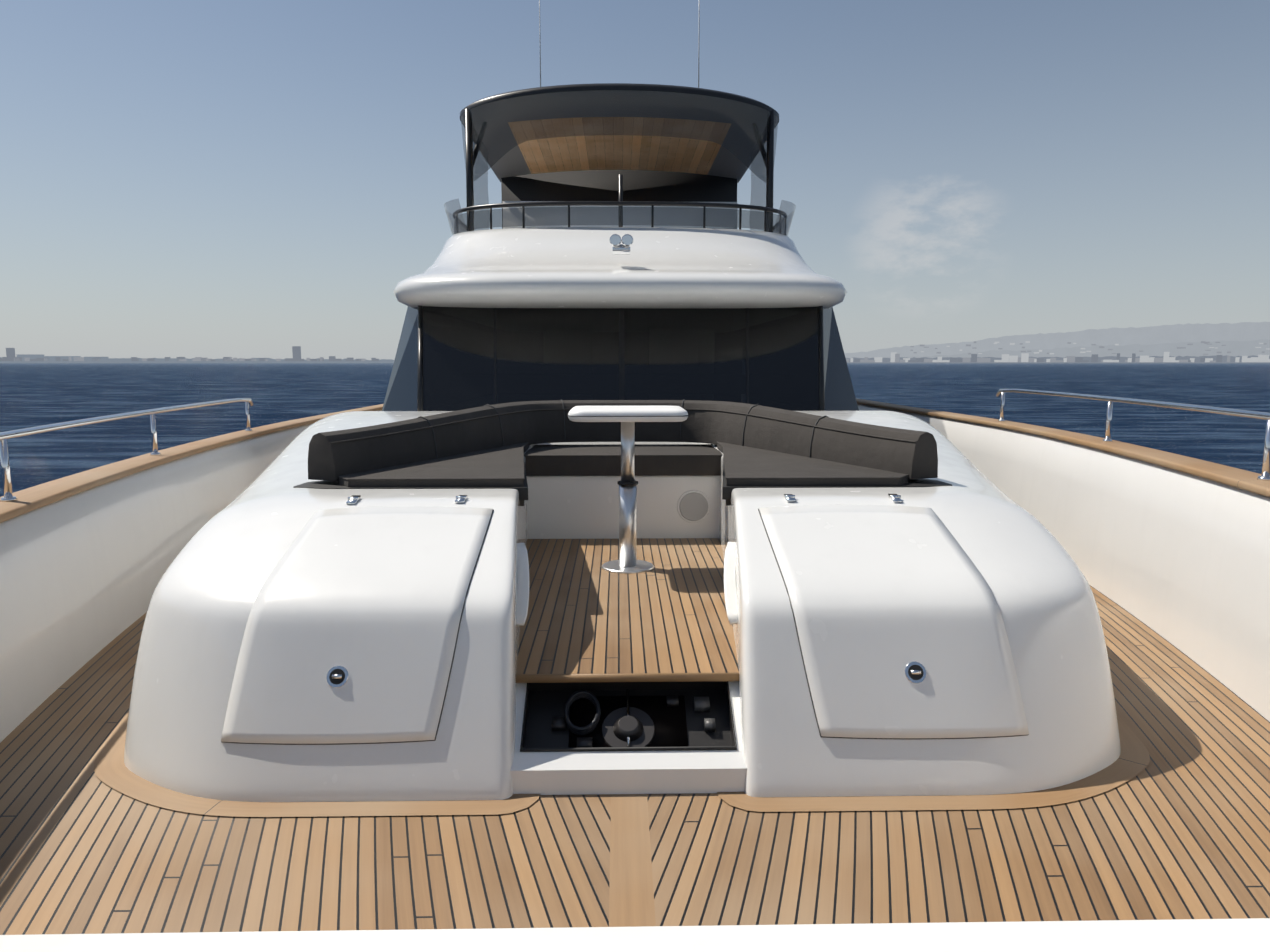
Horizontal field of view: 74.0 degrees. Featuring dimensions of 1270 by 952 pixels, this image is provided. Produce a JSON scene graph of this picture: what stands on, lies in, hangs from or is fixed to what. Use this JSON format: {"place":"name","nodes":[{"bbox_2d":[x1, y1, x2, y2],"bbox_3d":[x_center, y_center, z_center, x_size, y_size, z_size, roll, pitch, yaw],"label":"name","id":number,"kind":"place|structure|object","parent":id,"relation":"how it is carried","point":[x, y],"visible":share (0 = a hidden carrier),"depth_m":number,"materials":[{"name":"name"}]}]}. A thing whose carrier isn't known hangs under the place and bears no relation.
{"place":"outdoors","nodes":[
{"label":"outdoors","id":0,"kind":"place"},
{"bbox_2d":[0,585,1269,934],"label":"teak deck","id":1,"kind":"structure","parent":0,"point":[1178,827],"depth_m":2.27,"materials":[{"name":"brown wood"}]},
{"bbox_2d":[124,411,536,801],"bbox_3d":[-1.500,0.333,4.540,1.951,1.140,4.320,-1,8,-4],"label":"storage housing","id":2,"kind":"object","parent":1,"relation":"on","point":[221,567],"visible":0.44,"depth_m":2.67,"materials":[{"name":"white plastic"}]},
{"bbox_2d":[221,495,493,744],"bbox_3d":[-0.900,0.445,2.932,0.743,0.639,0.839,0,8,-1],"label":"hatch cover","id":3,"kind":"object","parent":2,"relation":"on","point":[351,632],"visible":1,"depth_m":2.66,"materials":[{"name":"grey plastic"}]},
{"bbox_2d":[382,0,858,410],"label":"superstructure","id":4,"kind":"object","parent":1,"relation":"on","point":[544,293],"visible":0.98,"depth_m":7.16,"materials":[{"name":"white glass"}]},
{"bbox_2d":[609,234,632,254],"bbox_3d":[-0.114,-1.934,7.047,0.197,0.138,0.261,0,8,-1],"label":"horn","id":5,"kind":"object","parent":4,"relation":"on","point":[618,248],"visible":1,"depth_m":6.92,"materials":[{"name":"silver metal"}]},
{"bbox_2d":[94,714,1149,816],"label":"pod margin boards","id":6,"kind":"object","parent":1,"relation":"on","point":[112,770],"visible":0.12,"depth_m":2.52,"materials":[{"name":"brown wood"}]},
{"bbox_2d":[516,538,738,682],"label":"cockpit floor","id":7,"kind":"structure","parent":1,"relation":"on","point":[590,619],"depth_m":3.43,"materials":[{"name":"brown wood"}]},
{"bbox_2d":[526,442,720,538],"bbox_3d":[-0.084,-0.024,5.776,1.240,0.759,1.730,0,8,-1],"label":"seat base","id":8,"kind":"object","parent":7,"relation":"on","point":[572,507],"visible":0.4,"depth_m":4.93,"materials":[{"name":"white plastic"}]},
{"bbox_2d":[293,399,951,505],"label":"lounge cushions","id":9,"kind":"object","parent":8,"relation":"on","point":[488,445],"visible":0.9,"depth_m":4.31,"materials":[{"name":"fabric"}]},
{"bbox_2d":[677,490,709,522],"bbox_3d":[0.345,0.179,4.932,0.195,0.195,0.011,0,8,-1],"label":"loudspeaker","id":10,"kind":"object","parent":8,"relation":"attached to","point":[693,506],"visible":1,"depth_m":4.93,"materials":[{"name":"grey plastic"}]},
{"bbox_2d":[567,406,688,573],"bbox_3d":[-0.036,0.062,4.211,0.576,0.805,0.466,0,8,-1],"label":"pedestal table","id":11,"kind":"object","parent":7,"relation":"on","point":[627,417],"visible":1,"depth_m":4.17,"materials":[{"name":"silver metal"}]},
{"bbox_2d":[510,681,746,794],"bbox_3d":[-0.022,0.828,2.725,0.860,0.282,0.346,0,8,-1],"label":"anchor windlass compartment","id":12,"kind":"object","parent":1,"relation":"on","point":[575,738],"visible":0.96,"depth_m":2.72,"materials":[{"name":"black"}]},
{"bbox_2d":[0,389,1269,742],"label":"bulwark with railing","id":13,"kind":"object","parent":1,"relation":"on","point":[1172,549],"visible":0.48,"depth_m":4.08,"materials":[{"name":"white plastic"}]},
{"bbox_2d":[0,918,1269,951],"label":"fore coaming","id":14,"kind":"object","parent":1,"relation":"on","point":[1215,935],"visible":1,"depth_m":1.78,"materials":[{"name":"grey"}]},
{"bbox_2d":[710,411,1120,796],"bbox_3d":[1.381,0.325,4.597,1.951,1.140,4.320,0,8,2],"label":"storage housing","id":15,"kind":"object","parent":1,"relation":"on","point":[1023,561],"visible":0.48,"depth_m":2.72,"materials":[{"name":"white plastic"}]},
{"bbox_2d":[517,542,736,625],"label":"side cushions","id":16,"kind":"object","parent":15,"relation":"attached to","point":[730,596],"visible":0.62,"depth_m":3.07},
{"bbox_2d":[758,494,1028,739],"bbox_3d":[0.846,0.441,2.966,0.743,0.639,0.839,0,8,-1],"label":"hatch cover","id":17,"kind":"object","parent":15,"relation":"on","point":[900,626],"visible":1,"depth_m":2.70,"materials":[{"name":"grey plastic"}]},
{"bbox_2d":[0,363,1269,496],"bbox_3d":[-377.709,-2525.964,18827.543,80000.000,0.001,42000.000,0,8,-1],"label":"sea","id":18,"kind":"structure","parent":0,"point":[35,394],"depth_m":90.54,"materials":[{"name":"liquid"}]},
{"bbox_2d":[0,322,1269,362],"bbox_3d":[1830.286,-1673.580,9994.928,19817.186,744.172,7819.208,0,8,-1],"label":"distant shores","id":19,"kind":"structure","parent":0,"point":[1244,342],"depth_m":11019.28,"materials":[{"name":"grey"}]},
{"bbox_2d":[0,0,1269,359],"label":"sky","id":20,"kind":"structure","parent":0,"point":[210,179],"materials":[{"name":"blue"}]}
]}

